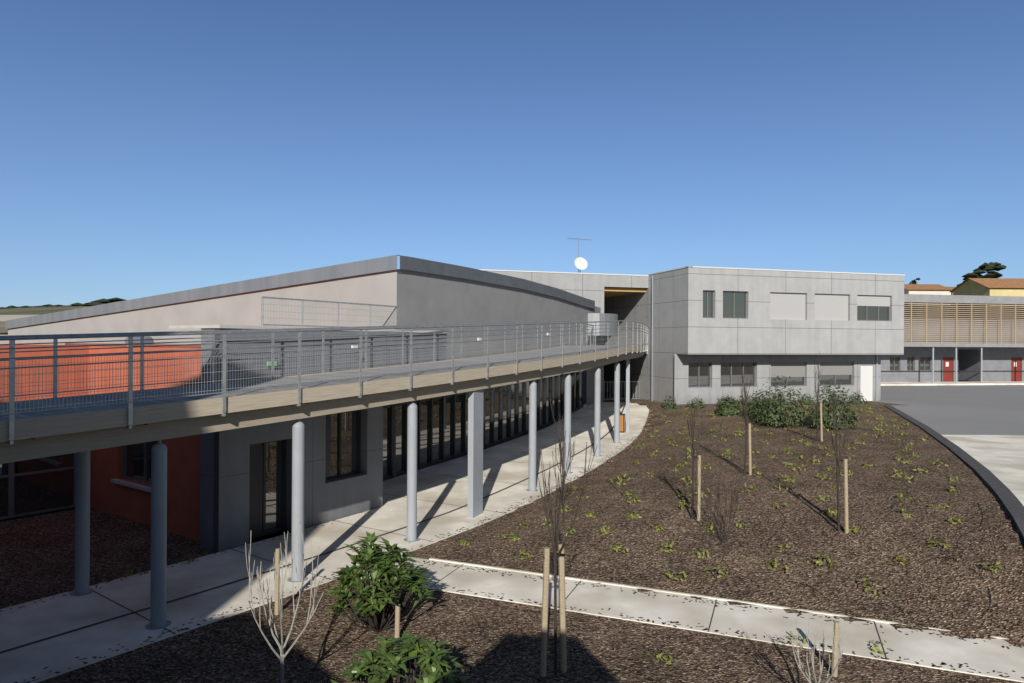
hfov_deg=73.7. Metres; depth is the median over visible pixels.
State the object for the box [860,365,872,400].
door
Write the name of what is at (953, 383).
sidewalk
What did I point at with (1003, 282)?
village roof tiles
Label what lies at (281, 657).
bare shrubs
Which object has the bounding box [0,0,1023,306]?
sky
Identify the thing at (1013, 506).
curb stones
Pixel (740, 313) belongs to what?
windows
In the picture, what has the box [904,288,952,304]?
white village houses
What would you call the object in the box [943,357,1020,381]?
red wing doors
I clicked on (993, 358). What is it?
wing walls
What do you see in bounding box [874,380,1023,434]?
courtyard asphalt
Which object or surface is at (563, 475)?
bare young trees
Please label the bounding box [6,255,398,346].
zinc fascia and vents
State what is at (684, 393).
grey ground floor
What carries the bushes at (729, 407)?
on the ground mulch
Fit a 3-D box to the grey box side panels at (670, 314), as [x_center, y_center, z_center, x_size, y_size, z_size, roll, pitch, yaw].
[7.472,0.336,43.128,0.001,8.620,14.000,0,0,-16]
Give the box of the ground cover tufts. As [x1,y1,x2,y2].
[122,403,1005,663]
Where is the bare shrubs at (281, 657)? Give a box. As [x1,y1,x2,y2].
[245,514,845,682]
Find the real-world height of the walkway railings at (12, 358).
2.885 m
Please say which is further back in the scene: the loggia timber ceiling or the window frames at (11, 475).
the loggia timber ceiling
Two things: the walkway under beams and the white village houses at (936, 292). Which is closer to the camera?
the walkway under beams
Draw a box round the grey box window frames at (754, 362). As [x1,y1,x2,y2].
[688,290,889,387]
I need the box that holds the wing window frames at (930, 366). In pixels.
[890,356,1021,381]
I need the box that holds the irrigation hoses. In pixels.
[490,465,990,676]
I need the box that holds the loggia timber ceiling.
[604,287,645,297]
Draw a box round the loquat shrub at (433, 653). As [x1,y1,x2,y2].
[325,531,472,682]
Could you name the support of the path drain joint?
on the concrete paths
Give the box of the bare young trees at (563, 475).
[538,353,848,674]
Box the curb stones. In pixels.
[676,404,1023,540]
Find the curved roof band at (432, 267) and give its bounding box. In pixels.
[398,255,594,308]
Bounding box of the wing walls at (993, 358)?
[881,304,1023,381]
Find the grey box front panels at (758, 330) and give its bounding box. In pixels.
[688,267,903,354]
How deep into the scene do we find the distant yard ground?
181.76 m
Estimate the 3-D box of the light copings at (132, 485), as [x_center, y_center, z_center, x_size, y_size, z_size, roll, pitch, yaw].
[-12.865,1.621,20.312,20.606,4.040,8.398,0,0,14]
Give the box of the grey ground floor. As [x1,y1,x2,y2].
[674,354,880,403]
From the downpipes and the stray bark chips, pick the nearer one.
the stray bark chips
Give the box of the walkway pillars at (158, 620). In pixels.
[70,359,629,629]
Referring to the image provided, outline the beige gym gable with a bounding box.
[8,270,396,477]
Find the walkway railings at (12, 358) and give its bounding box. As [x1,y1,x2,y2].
[0,320,647,443]
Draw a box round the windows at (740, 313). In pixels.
[688,291,887,386]
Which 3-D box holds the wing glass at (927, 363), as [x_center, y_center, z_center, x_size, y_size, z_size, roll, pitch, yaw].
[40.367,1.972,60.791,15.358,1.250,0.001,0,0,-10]
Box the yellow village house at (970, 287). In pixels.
[953,279,1023,305]
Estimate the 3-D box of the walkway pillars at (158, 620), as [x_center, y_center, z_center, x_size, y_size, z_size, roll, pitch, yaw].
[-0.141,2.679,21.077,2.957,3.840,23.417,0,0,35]
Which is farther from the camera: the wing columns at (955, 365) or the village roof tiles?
the village roof tiles
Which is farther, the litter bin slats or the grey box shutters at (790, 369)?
the grey box shutters at (790, 369)
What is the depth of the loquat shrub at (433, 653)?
10.29 m
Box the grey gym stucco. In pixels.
[397,270,600,405]
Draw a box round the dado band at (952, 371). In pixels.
[881,371,1023,371]
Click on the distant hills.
(31, 310)
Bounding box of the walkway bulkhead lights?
[351,333,549,347]
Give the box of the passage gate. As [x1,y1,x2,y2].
[604,381,639,399]
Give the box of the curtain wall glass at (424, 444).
[383,372,581,475]
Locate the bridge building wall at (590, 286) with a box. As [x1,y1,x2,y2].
[483,270,648,401]
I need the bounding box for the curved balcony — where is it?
[588,313,617,335]
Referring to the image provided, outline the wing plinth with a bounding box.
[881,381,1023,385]
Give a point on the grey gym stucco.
(426, 299)
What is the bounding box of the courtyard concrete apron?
[942,435,1023,505]
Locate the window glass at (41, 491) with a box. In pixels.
[0,411,357,530]
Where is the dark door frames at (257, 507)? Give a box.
[249,410,360,538]
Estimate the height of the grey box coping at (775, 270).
0.060 m
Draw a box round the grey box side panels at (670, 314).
[604,267,687,402]
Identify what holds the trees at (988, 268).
on the distant hills
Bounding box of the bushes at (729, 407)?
[661,376,866,428]
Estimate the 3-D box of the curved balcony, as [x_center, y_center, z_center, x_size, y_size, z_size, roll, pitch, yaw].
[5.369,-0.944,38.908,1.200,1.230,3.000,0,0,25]
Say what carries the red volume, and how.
on the ground mulch
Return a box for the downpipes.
[651,276,877,400]
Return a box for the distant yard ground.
[0,315,35,320]
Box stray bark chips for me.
[0,436,1023,682]
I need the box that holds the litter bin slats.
[620,415,624,430]
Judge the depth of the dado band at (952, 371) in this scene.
60.36 m
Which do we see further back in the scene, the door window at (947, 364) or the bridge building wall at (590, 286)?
the door window at (947, 364)
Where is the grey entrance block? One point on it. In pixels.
(224, 484)
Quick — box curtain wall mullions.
[383,372,582,480]
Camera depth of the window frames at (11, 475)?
17.47 m
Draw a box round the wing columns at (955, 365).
[932,347,982,382]
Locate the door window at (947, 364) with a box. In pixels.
[946,362,1016,366]
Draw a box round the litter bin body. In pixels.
[620,414,624,432]
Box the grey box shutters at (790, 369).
[771,362,851,376]
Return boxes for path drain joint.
[0,403,887,659]
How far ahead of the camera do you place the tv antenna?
42.48 m
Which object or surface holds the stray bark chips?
on the ground mulch
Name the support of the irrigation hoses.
on the ground mulch
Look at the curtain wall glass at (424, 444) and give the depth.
25.92 m
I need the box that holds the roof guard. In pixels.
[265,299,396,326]
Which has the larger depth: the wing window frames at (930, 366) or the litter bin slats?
the wing window frames at (930, 366)
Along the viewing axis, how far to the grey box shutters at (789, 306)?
38.83 m
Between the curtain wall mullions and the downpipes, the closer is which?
the curtain wall mullions
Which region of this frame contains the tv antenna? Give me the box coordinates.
[568,237,588,272]
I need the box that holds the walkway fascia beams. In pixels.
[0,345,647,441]
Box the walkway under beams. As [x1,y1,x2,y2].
[0,352,643,463]
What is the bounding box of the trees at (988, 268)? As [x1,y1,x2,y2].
[0,262,1006,308]
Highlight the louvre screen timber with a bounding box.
[904,302,1023,344]
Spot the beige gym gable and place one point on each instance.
(380, 288)
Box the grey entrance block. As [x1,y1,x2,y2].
[200,328,446,552]
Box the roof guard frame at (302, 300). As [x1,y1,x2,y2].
[261,296,396,326]
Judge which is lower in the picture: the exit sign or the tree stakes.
the tree stakes
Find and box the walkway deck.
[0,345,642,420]
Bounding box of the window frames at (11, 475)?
[0,442,150,519]
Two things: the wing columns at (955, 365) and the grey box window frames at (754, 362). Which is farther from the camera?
the wing columns at (955, 365)
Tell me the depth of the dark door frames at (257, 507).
15.97 m
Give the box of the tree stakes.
[274,402,848,676]
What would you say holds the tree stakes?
on the ground mulch
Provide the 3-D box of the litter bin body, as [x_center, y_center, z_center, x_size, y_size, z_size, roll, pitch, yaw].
[4.967,3.715,31.033,0.300,0.850,0.300,0,0,15]
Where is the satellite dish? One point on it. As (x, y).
(580, 263)
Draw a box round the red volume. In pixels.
[0,343,200,540]
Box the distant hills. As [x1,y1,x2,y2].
[0,305,89,334]
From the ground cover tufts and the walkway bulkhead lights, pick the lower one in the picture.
the ground cover tufts
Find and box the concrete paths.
[0,402,1023,682]
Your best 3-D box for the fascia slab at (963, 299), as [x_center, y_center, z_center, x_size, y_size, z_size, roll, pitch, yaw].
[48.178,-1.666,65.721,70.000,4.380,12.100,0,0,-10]
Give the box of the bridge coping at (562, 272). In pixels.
[479,269,648,275]
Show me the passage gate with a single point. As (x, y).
(624, 389)
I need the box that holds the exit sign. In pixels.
[267,361,277,365]
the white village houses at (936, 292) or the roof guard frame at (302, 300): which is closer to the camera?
the roof guard frame at (302, 300)
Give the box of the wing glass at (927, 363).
[890,357,929,369]
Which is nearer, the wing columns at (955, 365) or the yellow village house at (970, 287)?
the wing columns at (955, 365)
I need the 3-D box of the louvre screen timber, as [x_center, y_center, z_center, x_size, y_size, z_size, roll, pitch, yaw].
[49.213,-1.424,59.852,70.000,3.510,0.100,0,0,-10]
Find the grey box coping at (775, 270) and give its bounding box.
[648,266,904,275]
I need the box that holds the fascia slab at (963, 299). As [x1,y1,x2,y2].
[904,294,1023,346]
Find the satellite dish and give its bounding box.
[574,257,586,272]
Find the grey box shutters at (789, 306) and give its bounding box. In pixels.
[770,292,889,320]
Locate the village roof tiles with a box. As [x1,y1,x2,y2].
[904,278,1023,291]
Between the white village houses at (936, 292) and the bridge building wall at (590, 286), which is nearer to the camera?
the bridge building wall at (590, 286)
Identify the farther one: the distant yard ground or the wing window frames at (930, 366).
the distant yard ground
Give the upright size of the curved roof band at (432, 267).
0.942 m
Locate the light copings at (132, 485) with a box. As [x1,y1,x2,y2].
[0,325,448,491]
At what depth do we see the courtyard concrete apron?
21.39 m
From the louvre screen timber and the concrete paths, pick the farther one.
the louvre screen timber
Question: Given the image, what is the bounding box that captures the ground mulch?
[0,392,1023,682]

